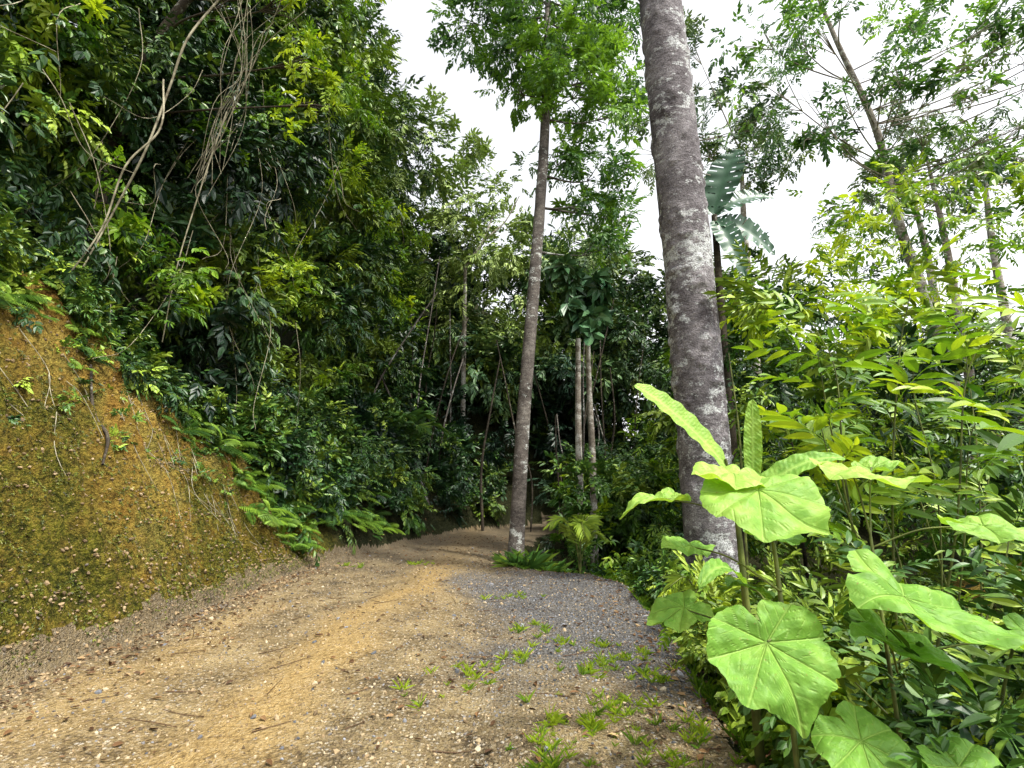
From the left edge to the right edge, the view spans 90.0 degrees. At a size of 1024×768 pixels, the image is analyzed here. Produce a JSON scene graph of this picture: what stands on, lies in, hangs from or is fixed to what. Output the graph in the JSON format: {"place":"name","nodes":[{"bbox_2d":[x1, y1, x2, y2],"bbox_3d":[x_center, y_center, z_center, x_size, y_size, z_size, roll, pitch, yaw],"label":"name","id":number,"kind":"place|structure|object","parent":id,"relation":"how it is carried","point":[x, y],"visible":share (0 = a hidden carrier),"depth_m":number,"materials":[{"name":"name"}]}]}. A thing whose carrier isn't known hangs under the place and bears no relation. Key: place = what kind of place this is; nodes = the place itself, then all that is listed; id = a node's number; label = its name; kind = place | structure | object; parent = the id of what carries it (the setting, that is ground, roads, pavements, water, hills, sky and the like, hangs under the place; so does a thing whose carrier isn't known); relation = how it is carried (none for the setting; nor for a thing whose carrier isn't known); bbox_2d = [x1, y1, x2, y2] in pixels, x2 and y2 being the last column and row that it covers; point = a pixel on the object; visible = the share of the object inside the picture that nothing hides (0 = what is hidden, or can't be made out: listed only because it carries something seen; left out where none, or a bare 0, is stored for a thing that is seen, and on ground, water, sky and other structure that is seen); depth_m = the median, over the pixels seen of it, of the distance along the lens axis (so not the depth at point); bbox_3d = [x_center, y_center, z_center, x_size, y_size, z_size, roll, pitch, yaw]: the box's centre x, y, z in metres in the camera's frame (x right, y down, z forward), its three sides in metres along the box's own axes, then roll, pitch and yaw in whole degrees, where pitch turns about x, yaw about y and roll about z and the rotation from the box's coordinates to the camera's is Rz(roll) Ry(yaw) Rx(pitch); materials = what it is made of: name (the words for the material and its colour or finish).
{"place":"outdoors","nodes":[
{"label":"outdoors","id":0,"kind":"place"},
{"bbox_2d":[0,507,751,767],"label":"dirt road","id":1,"kind":"structure","parent":0,"point":[297,692],"depth_m":4.22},
{"bbox_2d":[0,85,1021,755],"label":"ground","id":2,"kind":"structure","parent":0,"point":[100,579],"depth_m":6.41,"materials":[{"name":"brown soil"}]},
{"bbox_2d":[79,364,109,464],"bbox_3d":[-5.341,0.339,6.452,0.990,1.367,0.318,-6,-12,27],"label":"dead branch","id":3,"kind":"object","parent":2,"relation":"on","point":[104,429],"visible":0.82,"depth_m":6.43,"materials":[{"name":"brown wood"}]},
{"bbox_2d":[0,323,324,679],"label":"dirt bank","id":4,"kind":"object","parent":2,"relation":"on","point":[117,535],"visible":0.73,"depth_m":6.18,"materials":[{"name":"brown soil"}]},
{"bbox_2d":[0,0,360,547],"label":"hanging lianas","id":5,"kind":"object","parent":2,"relation":"on","point":[152,137],"visible":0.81,"depth_m":8.55,"materials":[{"name":"brown plant"}]},
{"bbox_2d":[73,0,391,270],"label":"overhanging forest tree","id":6,"kind":"object","parent":2,"relation":"on","point":[180,7],"visible":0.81,"depth_m":9.34,"materials":[{"name":"green plant"}]},
{"bbox_2d":[0,0,533,566],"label":"hillside jungle foliage","id":7,"kind":"object","parent":2,"relation":"on","point":[366,254],"visible":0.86,"depth_m":10.65,"materials":[{"name":"green plant"}]},
{"bbox_2d":[0,263,705,640],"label":"fern undergrowth","id":8,"kind":"object","parent":2,"relation":"on","point":[226,443],"visible":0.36,"depth_m":9.37,"materials":[{"name":"green plant"}]},
{"bbox_2d":[0,293,748,767],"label":"gravel stones","id":9,"kind":"object","parent":2,"relation":"on","point":[276,717],"visible":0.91,"depth_m":4.95,"materials":[{"name":"gravel"}]},
{"bbox_2d":[0,512,771,767],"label":"fallen leaves and twigs","id":10,"kind":"object","parent":2,"relation":"on","point":[270,761],"visible":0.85,"depth_m":4.65,"materials":[{"name":"brown plant"}]},
{"bbox_2d":[372,406,455,471],"bbox_3d":[-3.449,1.926,16.666,3.105,2.276,2.755,4,-12,-20],"label":"young palm","id":11,"kind":"object","parent":2,"relation":"on","point":[425,426],"visible":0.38,"depth_m":16.22,"materials":[{"name":"green plant"}]},
{"bbox_2d":[461,196,519,428],"bbox_3d":[-1.501,-1.053,20.757,1.605,13.231,3.821,9,-14,-38],"label":"bare pale tree","id":12,"kind":"object","parent":2,"relation":"on","point":[463,377],"visible":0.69,"depth_m":21.05,"materials":[{"name":"grey plant"}]},
{"bbox_2d":[490,546,584,572],"bbox_3d":[0.656,3.732,10.244,2.252,0.922,1.467,-8,-13,34],"label":"fern","id":13,"kind":"object","parent":2,"relation":"on","point":[536,561],"visible":0.57,"depth_m":10.21,"materials":[{"name":"green plant"}]},
{"bbox_2d":[426,0,652,558],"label":"roadside forest tree","id":14,"kind":"object","parent":2,"relation":"on","point":[543,79],"visible":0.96,"depth_m":13.16,"materials":[{"name":"green plant"}]},
{"bbox_2d":[337,560,782,767],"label":"grass tufts","id":15,"kind":"object","parent":2,"relation":"on","point":[709,690],"visible":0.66,"depth_m":3.69,"materials":[{"name":"green plant"}]},
{"bbox_2d":[527,253,616,576],"bbox_3d":[1.699,0.858,12.546,2.339,7.912,2.318,8,-14,-37],"label":"broadleaf understory tree","id":16,"kind":"object","parent":2,"relation":"on","point":[585,312],"visible":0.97,"depth_m":12.80,"materials":[{"name":"green plant"}]},
{"bbox_2d":[543,513,610,573],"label":"young palm","id":17,"kind":"object","parent":2,"relation":"on","point":[582,529],"visible":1,"depth_m":9.00,"materials":[{"name":"green plant"}]},
{"bbox_2d":[547,482,617,557],"bbox_3d":[3.194,4.512,17.060,3.238,2.479,3.094,-9,-14,38],"label":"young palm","id":18,"kind":"object","parent":2,"relation":"on","point":[553,501],"visible":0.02,"depth_m":16.89,"materials":[{"name":"green plant"}]},
{"bbox_2d":[365,217,824,606],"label":"jungle saplings","id":19,"kind":"object","parent":2,"relation":"on","point":[805,561],"visible":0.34,"depth_m":17.78,"materials":[{"name":"brown plant"}]},
{"bbox_2d":[638,0,755,578],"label":"tall grey trunk tree","id":20,"kind":"object","parent":2,"relation":"on","point":[698,389],"visible":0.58,"depth_m":8.24,"materials":[{"name":"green plant"}]},
{"bbox_2d":[372,83,1023,556],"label":"background jungle foliage","id":21,"kind":"object","parent":2,"relation":"on","point":[554,361],"visible":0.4,"depth_m":21.99,"materials":[{"name":"green plant"}]},
{"bbox_2d":[661,568,734,634],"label":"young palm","id":22,"kind":"object","parent":2,"relation":"on","point":[675,577],"visible":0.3,"depth_m":5.74,"materials":[{"name":"green plant"}]},
{"bbox_2d":[625,26,801,208],"bbox_3d":[8.324,-3.638,19.436,6.541,19.764,5.068,9,-14,-38],"label":"slender forest tree","id":23,"kind":"object","parent":2,"relation":"on","point":[764,175],"visible":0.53,"depth_m":20.42,"materials":[{"name":"green plant"}]},
{"bbox_2d":[625,5,817,557],"bbox_3d":[8.749,-4.773,19.986,8.060,22.202,5.675,-3,-11,16],"label":"slender forest tree","id":24,"kind":"object","parent":2,"relation":"on","point":[689,21],"visible":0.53,"depth_m":20.93,"materials":[{"name":"green plant"}]},
{"bbox_2d":[634,383,845,767],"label":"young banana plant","id":25,"kind":"object","parent":2,"relation":"on","point":[712,569],"visible":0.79,"depth_m":3.17,"materials":[{"name":"green plant"}]},
{"bbox_2d":[705,149,774,577],"bbox_3d":[4.529,-0.048,10.253,1.926,10.213,0.997,-6,-13,29],"label":"wild banana plant","id":26,"kind":"object","parent":2,"relation":"on","point":[715,195],"visible":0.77,"depth_m":10.74,"materials":[{"name":"green plant"}]},
{"bbox_2d":[528,127,1023,622],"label":"valley jungle foliage","id":27,"kind":"object","parent":2,"relation":"on","point":[619,481],"visible":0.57,"depth_m":11.29,"materials":[{"name":"green plant"}]},
{"bbox_2d":[556,543,1023,767],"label":"roadside undergrowth","id":28,"kind":"object","parent":2,"relation":"on","point":[775,731],"visible":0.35,"depth_m":2.94,"materials":[{"name":"green plant"}]},
{"bbox_2d":[620,455,1023,767],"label":"broadleaf sapling","id":29,"kind":"object","parent":2,"relation":"on","point":[779,660],"visible":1,"depth_m":2.06,"materials":[{"name":"green plant"}]},
{"bbox_2d":[707,0,1023,611],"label":"pale trunk forest tree","id":30,"kind":"object","parent":2,"relation":"on","point":[994,28],"visible":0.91,"depth_m":14.30,"materials":[{"name":"green plant"}]},
{"bbox_2d":[731,233,1023,691],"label":"compound leaf shrub","id":31,"kind":"object","parent":2,"relation":"on","point":[841,442],"visible":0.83,"depth_m":3.95,"materials":[{"name":"green plant"}]},
{"bbox_2d":[761,305,1023,642],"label":"compound leaf shrub","id":32,"kind":"object","parent":2,"relation":"on","point":[988,470],"visible":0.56,"depth_m":5.21,"materials":[{"name":"green plant"}]},
{"bbox_2d":[811,104,1016,304],"bbox_3d":[17.211,-2.709,21.416,8.281,18.702,6.513,5,-12,-22],"label":"slender forest tree","id":33,"kind":"object","parent":2,"relation":"on","point":[854,153],"visible":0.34,"depth_m":21.50,"materials":[{"name":"green plant"}]},
{"bbox_2d":[808,477,1023,767],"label":"dark leaf shrub","id":34,"kind":"object","parent":2,"relation":"on","point":[1013,576],"visible":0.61,"depth_m":2.61,"materials":[{"name":"green plant"}]},
{"bbox_2d":[810,254,1023,649],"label":"compound leaf shrub","id":35,"kind":"object","parent":2,"relation":"on","point":[1016,369],"visible":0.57,"depth_m":6.45,"materials":[{"name":"green plant"}]},
{"bbox_2d":[817,48,1019,468],"bbox_3d":[18.493,-3.687,22.102,6.921,20.878,6.927,8,-14,-37],"label":"slender forest tree","id":36,"kind":"object","parent":2,"relation":"on","point":[964,55],"visible":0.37,"depth_m":22.17,"materials":[{"name":"green plant"}]},
{"bbox_2d":[851,75,1023,428],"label":"slender forest tree","id":37,"kind":"object","parent":2,"relation":"on","point":[993,258],"visible":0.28,"depth_m":21.25,"materials":[{"name":"green plant"}]},
{"bbox_2d":[878,297,1023,550],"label":"compound leaf shrub","id":38,"kind":"object","parent":2,"relation":"on","point":[1007,441],"visible":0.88,"depth_m":3.51,"materials":[{"name":"green plant"}]},
{"bbox_2d":[944,238,1023,464],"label":"compound leaf shrub","id":39,"kind":"object","parent":2,"relation":"on","point":[999,379],"visible":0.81,"depth_m":4.53,"materials":[{"name":"green plant"}]},
{"bbox_2d":[997,658,1023,698],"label":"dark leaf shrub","id":40,"kind":"object","parent":2,"relation":"on","point":[1014,684],"visible":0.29,"depth_m":3.04,"materials":[{"name":"green plant"}]},
{"bbox_2d":[48,0,1023,447],"label":"sky","id":41,"kind":"structure","parent":0,"point":[789,223],"materials":[{"name":"white"}]}
]}

